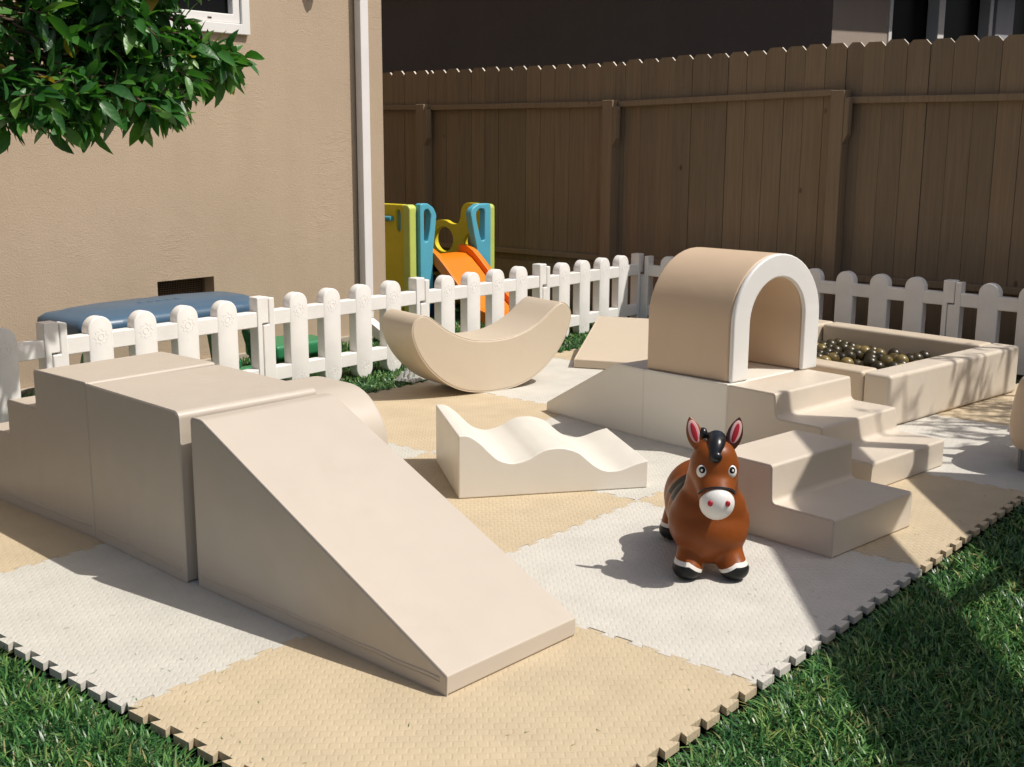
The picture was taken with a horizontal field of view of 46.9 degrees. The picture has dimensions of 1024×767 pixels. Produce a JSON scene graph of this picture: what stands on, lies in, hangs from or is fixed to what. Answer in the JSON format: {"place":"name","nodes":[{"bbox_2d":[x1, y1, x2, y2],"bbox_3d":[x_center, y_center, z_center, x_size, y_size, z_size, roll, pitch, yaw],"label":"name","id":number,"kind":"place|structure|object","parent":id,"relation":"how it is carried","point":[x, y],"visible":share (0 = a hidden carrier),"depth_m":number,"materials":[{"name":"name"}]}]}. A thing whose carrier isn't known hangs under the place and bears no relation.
{"place":"outdoors","nodes":[
{"label":"outdoors","id":0,"kind":"place"},
{"bbox_2d":[0,302,1023,766],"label":"ground","id":1,"kind":"structure","parent":0,"point":[702,729],"depth_m":2.80,"materials":[{"name":"green plant"}]},
{"bbox_2d":[0,321,59,422],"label":"picket fence panel","id":2,"kind":"object","parent":1,"relation":"on","point":[43,347],"visible":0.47,"depth_m":4.83,"materials":[{"name":"white plastic"}]},
{"bbox_2d":[0,500,103,572],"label":"foam tile","id":3,"kind":"object","parent":1,"relation":"on","point":[27,537],"visible":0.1,"depth_m":3.69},
{"bbox_2d":[0,352,214,538],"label":"foam stairs","id":4,"kind":"structure","parent":3,"relation":"on","point":[45,464],"depth_m":3.81,"materials":[{"name":"beige leather"}]},
{"bbox_2d":[0,0,264,154],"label":"citrus tree","id":5,"kind":"object","parent":1,"relation":"on","point":[99,70],"visible":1,"depth_m":3.81,"materials":[{"name":"green plant"}]},
{"bbox_2d":[0,543,308,713],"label":"foam tile","id":6,"kind":"object","parent":1,"relation":"on","point":[116,611],"visible":0.44,"depth_m":3.03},
{"bbox_2d":[86,365,315,582],"bbox_3d":[-0.945,0.250,3.623,0.541,0.498,0.471,11,16,43],"label":"foam cube","id":7,"kind":"object","parent":6,"relation":"on","point":[141,460],"visible":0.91,"depth_m":3.45,"materials":[{"name":"beige leather"}]},
{"bbox_2d":[52,296,267,374],"bbox_3d":[-1.580,-0.097,5.407,0.066,0.505,1.134,10,15,39],"label":"picket fence panel","id":8,"kind":"object","parent":1,"relation":"on","point":[98,338],"visible":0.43,"depth_m":5.41,"materials":[{"name":"white plastic"}]},
{"bbox_2d":[32,291,317,395],"bbox_3d":[-1.554,-0.200,5.960,0.520,0.504,1.682,10,15,39],"label":"play table","id":9,"kind":"object","parent":1,"relation":"on","point":[116,314],"visible":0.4,"depth_m":5.63,"materials":[{"name":"blue plastic"}]},
{"bbox_2d":[0,0,385,397],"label":"house","id":10,"kind":"structure","parent":1,"relation":"on","point":[270,183],"depth_m":6.56,"materials":[{"name":"beige paint"}]},
{"bbox_2d":[117,0,249,34],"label":"window","id":11,"kind":"structure","parent":10,"relation":"in","point":[220,16],"depth_m":6.36,"materials":[{"name":"white metal"}]},
{"bbox_2d":[262,277,424,380],"bbox_3d":[-0.875,-0.264,6.235,0.066,0.505,1.134,10,15,39],"label":"picket fence panel","id":12,"kind":"object","parent":1,"relation":"on","point":[295,313],"visible":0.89,"depth_m":6.13,"materials":[{"name":"white plastic"}]},
{"bbox_2d":[388,443,428,458],"bbox_3d":[-1.036,0.295,4.676,1.018,0.019,1.015,10,15,39],"label":"foam tile","id":13,"kind":"object","parent":1,"relation":"on","point":[404,452],"visible":0.1,"depth_m":4.75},
{"bbox_2d":[394,368,423,382],"bbox_3d":[-0.510,-0.069,6.175,0.141,0.084,0.209,7,13,29],"label":"plastic bag","id":14,"kind":"object","parent":1,"relation":"on","point":[407,375],"visible":0.4,"depth_m":6.11,"materials":[{"name":"white plastic"}]},
{"bbox_2d":[128,623,756,766],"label":"foam tile","id":15,"kind":"object","parent":1,"relation":"on","point":[321,704],"visible":0.69,"depth_m":2.59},
{"bbox_2d":[190,393,574,696],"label":"foam ramp","id":16,"kind":"structure","parent":15,"relation":"on","point":[332,520],"depth_m":3.03,"materials":[{"name":"beige leather"}]},
{"bbox_2d":[385,203,508,323],"bbox_3d":[-0.533,-0.908,8.609,1.319,0.835,0.926,10,15,39],"label":"toddler slide","id":17,"kind":"object","parent":1,"relation":"on","point":[413,248],"visible":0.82,"depth_m":8.32,"materials":[{"name":"yellow plastic"}]},
{"bbox_2d":[368,382,558,451],"bbox_3d":[-0.395,0.143,5.429,1.018,0.019,1.015,10,15,39],"label":"foam tile","id":18,"kind":"object","parent":1,"relation":"on","point":[408,414],"visible":0.39,"depth_m":5.49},
{"bbox_2d":[420,263,545,332],"bbox_3d":[-0.171,-0.425,7.064,0.066,0.505,1.134,10,15,39],"label":"picket fence panel","id":19,"kind":"object","parent":1,"relation":"on","point":[444,293],"visible":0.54,"depth_m":6.97,"materials":[{"name":"white plastic"}]},
{"bbox_2d":[424,358,604,403],"bbox_3d":[0.246,-0.008,6.181,1.017,0.019,1.015,10,15,39],"label":"foam tile","id":20,"kind":"object","parent":1,"relation":"on","point":[554,378],"visible":0.23,"depth_m":6.12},
{"bbox_2d":[381,296,570,392],"bbox_3d":[-0.171,-0.190,5.975,0.963,0.419,0.300,-8,14,-35],"label":"foam rocker","id":21,"kind":"object","parent":20,"relation":"on","point":[520,342],"visible":1,"depth_m":5.86,"materials":[{"name":"beige leather"}]},
{"bbox_2d":[404,452,636,552],"bbox_3d":[-0.267,0.428,4.048,1.015,0.019,1.015,10,15,39],"label":"foam tile","id":22,"kind":"object","parent":1,"relation":"on","point":[509,523],"visible":0.26,"depth_m":4.01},
{"bbox_2d":[288,376,387,444],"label":"foam arch","id":23,"kind":"structure","parent":22,"relation":"on","point":[358,402],"depth_m":3.69,"materials":[{"name":"beige leather"}]},
{"bbox_2d":[430,415,693,500],"bbox_3d":[0.374,0.276,4.801,1.015,0.019,1.015,10,15,39],"label":"foam tile","id":24,"kind":"object","parent":1,"relation":"on","point":[664,460],"visible":0.13,"depth_m":4.75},
{"bbox_2d":[436,404,647,497],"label":"foam wave","id":25,"kind":"object","parent":24,"relation":"on","point":[522,455],"visible":1,"depth_m":4.22,"materials":[{"name":"beige leather"}]},
{"bbox_2d":[643,361,800,449],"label":"foam platform","id":26,"kind":"structure","parent":24,"relation":"on","point":[673,403],"depth_m":4.83,"materials":[{"name":"beige leather"}]},
{"bbox_2d":[647,247,818,382],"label":"foam tunnel","id":27,"kind":"structure","parent":26,"relation":"on","point":[724,315],"depth_m":4.80,"materials":[{"name":"beige leather"}]},
{"bbox_2d":[553,348,579,359],"bbox_3d":[0.887,-0.160,6.935,1.018,0.019,1.018,10,15,39],"label":"foam tile","id":28,"kind":"object","parent":1,"relation":"on","point":[569,355],"visible":0.06,"depth_m":6.92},
{"bbox_2d":[574,316,648,368],"bbox_3d":[0.669,-0.229,6.703,0.500,0.210,0.605,4,12,17],"label":"foam wedge","id":29,"kind":"object","parent":28,"relation":"on","point":[608,342],"visible":0.68,"depth_m":6.64,"materials":[{"name":"beige leather"}]},
{"bbox_2d":[542,253,643,336],"bbox_3d":[0.534,-0.582,7.894,0.066,0.505,1.134,10,15,39],"label":"picket fence panel","id":30,"kind":"object","parent":1,"relation":"on","point":[561,279],"visible":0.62,"depth_m":7.90,"materials":[{"name":"white plastic"}]},
{"bbox_2d":[639,255,673,318],"bbox_3d":[1.330,-0.579,7.928,1.134,0.505,0.066,11,16,42],"label":"picket fence panel","id":31,"kind":"object","parent":1,"relation":"on","point":[651,270],"visible":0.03,"depth_m":8.24,"materials":[{"name":"white plastic"}]},
{"bbox_2d":[382,34,1023,344],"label":"wooden fence","id":32,"kind":"object","parent":1,"relation":"on","point":[899,162],"visible":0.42,"depth_m":7.94,"materials":[{"name":"brown paint"}]},
{"bbox_2d":[506,501,921,689],"bbox_3d":[0.502,0.560,3.420,1.018,0.019,1.015,10,15,39],"label":"foam tile","id":33,"kind":"object","parent":1,"relation":"on","point":[612,575],"visible":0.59,"depth_m":3.28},
{"bbox_2d":[659,417,749,579],"bbox_3d":[0.575,0.296,3.505,0.234,0.464,0.563,1,12,2],"label":"toy horse","id":34,"kind":"object","parent":33,"relation":"on","point":[705,519],"visible":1,"depth_m":3.34},
{"bbox_2d":[639,473,1023,572],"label":"foam tile","id":35,"kind":"object","parent":1,"relation":"on","point":[939,510],"visible":0.45,"depth_m":3.96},
{"bbox_2d":[735,430,911,558],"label":"foam steps","id":36,"kind":"structure","parent":35,"relation":"on","point":[804,491],"depth_m":3.73,"materials":[{"name":"beige leather"}]},
{"bbox_2d":[726,369,943,484],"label":"foam stairs","id":37,"kind":"structure","parent":35,"relation":"on","point":[885,451],"depth_m":4.54,"materials":[{"name":"beige leather"}]},
{"bbox_2d":[809,268,959,335],"bbox_3d":[2.137,-0.424,7.196,1.134,0.505,0.066,11,16,42],"label":"picket fence panel","id":38,"kind":"object","parent":1,"relation":"on","point":[881,292],"visible":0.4,"depth_m":7.07,"materials":[{"name":"white plastic"}]},
{"bbox_2d":[897,414,1023,491],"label":"foam tile","id":39,"kind":"object","parent":1,"relation":"on","point":[974,451],"visible":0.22,"depth_m":4.81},
{"bbox_2d":[1009,376,1023,471],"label":"padded stool","id":40,"kind":"object","parent":39,"relation":"on","point":[1016,428],"visible":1,"depth_m":4.50,"materials":[{"name":"beige plastic"}]},
{"bbox_2d":[934,383,1018,425],"bbox_3d":[2.425,0.105,5.679,1.018,0.019,1.018,10,15,39],"label":"foam tile","id":41,"kind":"object","parent":1,"relation":"on","point":[996,410],"visible":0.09,"depth_m":5.51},
{"bbox_2d":[945,282,1023,374],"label":"picket fence panel","id":42,"kind":"object","parent":1,"relation":"on","point":[990,302],"visible":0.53,"depth_m":6.65,"materials":[{"name":"white plastic"}]},
{"bbox_2d":[381,0,1023,73],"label":"stucco house","id":43,"kind":"structure","parent":0,"point":[432,35],"depth_m":10.69,"materials":[{"name":"brown paint"}]},
{"bbox_2d":[887,0,1023,43],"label":"sliding door","id":44,"kind":"structure","parent":43,"relation":"in","point":[910,20],"depth_m":10.84,"materials":[{"name":"glass"}]},
{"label":"ball","id":45,"kind":"object","parent":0,"visible":0},
{"bbox_2d":[859,346,869,358],"bbox_3d":[1.831,-0.161,6.132,0.070,0.070,0.070,10,15,39],"label":"ball","id":46,"kind":"object","parent":45,"relation":"on","point":[863,349],"visible":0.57,"depth_m":6.11,"materials":[{"name":"gold metal"}]},
{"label":"ball","id":47,"kind":"object","parent":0,"visible":0},
{"bbox_2d":[826,339,836,344],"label":"ball","id":48,"kind":"object","parent":47,"relation":"on","point":[832,341],"visible":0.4,"depth_m":6.34,"materials":[{"name":"grey plastic"}]},
{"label":"foam tile","id":49,"kind":"object","parent":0,"visible":0},
{"bbox_2d":[808,320,1018,424],"bbox_3d":[1.688,-0.087,5.962,1.200,0.235,1.200,-10,15,-41],"label":"ball pit","id":50,"kind":"object","parent":49,"relation":"on","point":[953,373],"visible":0.53,"depth_m":5.56,"materials":[{"name":"beige leather"}]},
{"bbox_2d":[817,344,826,348],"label":"ball","id":51,"kind":"object","parent":50,"relation":"in","point":[821,346],"visible":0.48,"depth_m":6.18,"materials":[{"name":"gold metal"}]},
{"bbox_2d":[827,353,839,361],"bbox_3d":[1.615,-0.121,5.943,0.070,0.070,0.070,10,15,39],"label":"ball","id":52,"kind":"object","parent":50,"relation":"in","point":[834,357],"visible":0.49,"depth_m":5.92,"materials":[{"name":"gold metal"}]},
{"bbox_2d":[837,352,847,360],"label":"ball","id":53,"kind":"object","parent":50,"relation":"in","point":[841,355],"visible":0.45,"depth_m":5.96,"materials":[{"name":"grey plastic"}]},
{"bbox_2d":[838,343,848,351],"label":"ball","id":54,"kind":"object","parent":50,"relation":"in","point":[842,345],"visible":0.43,"depth_m":6.20,"materials":[{"name":"grey plastic"}]},
{"bbox_2d":[840,357,853,363],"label":"ball","id":55,"kind":"object","parent":50,"relation":"in","point":[848,360],"visible":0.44,"depth_m":5.78,"materials":[{"name":"gold metal"}]},
{"bbox_2d":[844,350,855,360],"bbox_3d":[1.723,-0.136,6.038,0.070,0.070,0.070,10,15,39],"label":"ball","id":56,"kind":"object","parent":50,"relation":"in","point":[850,354],"visible":0.52,"depth_m":6.01,"materials":[{"name":"grey plastic"}]},
{"bbox_2d":[852,349,863,360],"bbox_3d":[1.777,-0.144,6.086,0.070,0.070,0.070,10,15,39],"label":"ball","id":57,"kind":"object","parent":50,"relation":"in","point":[859,353],"visible":0.62,"depth_m":6.06,"materials":[{"name":"grey plastic"}]},
{"bbox_2d":[863,356,876,366],"bbox_3d":[1.768,-0.099,5.827,0.070,0.070,0.070,10,15,39],"label":"ball","id":58,"kind":"object","parent":50,"relation":"in","point":[868,361],"visible":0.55,"depth_m":5.80,"materials":[{"name":"grey plastic"}]},
{"bbox_2d":[864,353,877,360],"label":"ball","id":59,"kind":"object","parent":50,"relation":"in","point":[872,355],"visible":0.42,"depth_m":5.92,"materials":[{"name":"grey plastic"}]},
{"bbox_2d":[865,349,876,354],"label":"ball","id":60,"kind":"object","parent":50,"relation":"in","point":[874,351],"visible":0.36,"depth_m":6.04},
{"bbox_2d":[875,348,885,354],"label":"ball","id":61,"kind":"object","parent":50,"relation":"in","point":[880,350],"visible":0.36,"depth_m":6.09,"materials":[{"name":"gold metal"}]},
{"bbox_2d":[879,355,892,365],"bbox_3d":[1.877,-0.110,5.923,0.070,0.070,0.070,10,15,39],"label":"ball","id":62,"kind":"object","parent":50,"relation":"in","point":[885,359],"visible":0.52,"depth_m":5.90,"materials":[{"name":"gold metal"}]},
{"bbox_2d":[886,361,898,367],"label":"ball","id":63,"kind":"object","parent":50,"relation":"in","point":[892,363],"visible":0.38,"depth_m":5.72,"materials":[{"name":"grey plastic"}]},
{"bbox_2d":[887,348,900,354],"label":"ball","id":64,"kind":"object","parent":50,"relation":"in","point":[893,350],"visible":0.42,"depth_m":6.07,"materials":[{"name":"grey plastic"}]},
{"bbox_2d":[894,354,908,362],"bbox_3d":[1.946,-0.111,5.899,0.070,0.070,0.070,10,15,39],"label":"ball","id":65,"kind":"object","parent":50,"relation":"in","point":[902,357],"visible":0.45,"depth_m":5.88,"materials":[{"name":"gold metal"}]},
{"bbox_2d":[905,353,915,361],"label":"ball","id":66,"kind":"object","parent":50,"relation":"in","point":[911,357],"visible":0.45,"depth_m":5.92,"materials":[{"name":"grey plastic"}]},
{"bbox_2d":[913,352,923,359],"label":"ball","id":67,"kind":"object","parent":50,"relation":"in","point":[918,356],"visible":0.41,"depth_m":5.97,"materials":[{"name":"grey plastic"}]},
{"bbox_2d":[919,350,930,358],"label":"ball","id":68,"kind":"object","parent":50,"relation":"in","point":[925,354],"visible":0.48,"depth_m":6.01,"materials":[{"name":"grey plastic"}]},
{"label":"ball","id":69,"kind":"object","parent":50,"relation":"in","visible":0},
{"bbox_2d":[819,355,830,360],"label":"ball","id":70,"kind":"object","parent":69,"relation":"on","point":[825,357],"visible":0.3,"depth_m":5.88,"materials":[{"name":"gold metal"}]},
{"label":"ball","id":71,"kind":"object","parent":50,"relation":"in","visible":0},
{"bbox_2d":[843,345,855,352],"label":"ball","id":72,"kind":"object","parent":71,"relation":"on","point":[849,347],"visible":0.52,"depth_m":6.14,"materials":[{"name":"grey plastic"}]},
{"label":"ball","id":73,"kind":"object","parent":50,"relation":"in","visible":0},
{"bbox_2d":[830,345,841,351],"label":"ball","id":74,"kind":"object","parent":73,"relation":"on","point":[836,347],"visible":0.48,"depth_m":6.15,"materials":[{"name":"grey plastic"}]},
{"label":"ball","id":75,"kind":"object","parent":50,"relation":"in","visible":0},
{"bbox_2d":[896,359,907,363],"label":"ball","id":76,"kind":"object","parent":75,"relation":"on","point":[901,361],"visible":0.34,"depth_m":5.76,"materials":[{"name":"gold metal"}]},
{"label":"ball","id":77,"kind":"object","parent":50,"relation":"in","visible":0},
{"bbox_2d":[889,353,898,360],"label":"ball","id":78,"kind":"object","parent":77,"relation":"on","point":[893,355],"visible":0.3,"depth_m":5.95,"materials":[{"name":"gold metal"}]},
{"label":"foam tile","id":79,"kind":"object","parent":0,"visible":0},
{"bbox_2d":[547,359,648,436],"bbox_3d":[0.551,0.005,5.352,0.500,0.294,0.629,-9,15,-38],"label":"foam wedge","id":80,"kind":"object","parent":79,"relation":"on","point":[611,397],"visible":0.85,"depth_m":5.11,"materials":[{"name":"beige leather"}]},
{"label":"ball","id":81,"kind":"object","parent":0,"visible":0},
{"bbox_2d":[870,361,884,368],"bbox_3d":[1.783,-0.077,5.759,0.070,0.070,0.070,10,15,39],"label":"ball","id":82,"kind":"object","parent":81,"relation":"on","point":[878,364],"visible":0.54,"depth_m":5.73,"materials":[{"name":"grey plastic"}]},
{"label":"ball","id":83,"kind":"object","parent":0,"visible":0},
{"bbox_2d":[875,352,883,360],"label":"ball","id":84,"kind":"object","parent":83,"relation":"on","point":[879,354],"visible":0.33,"depth_m":5.97,"materials":[{"name":"grey plastic"}]}
]}

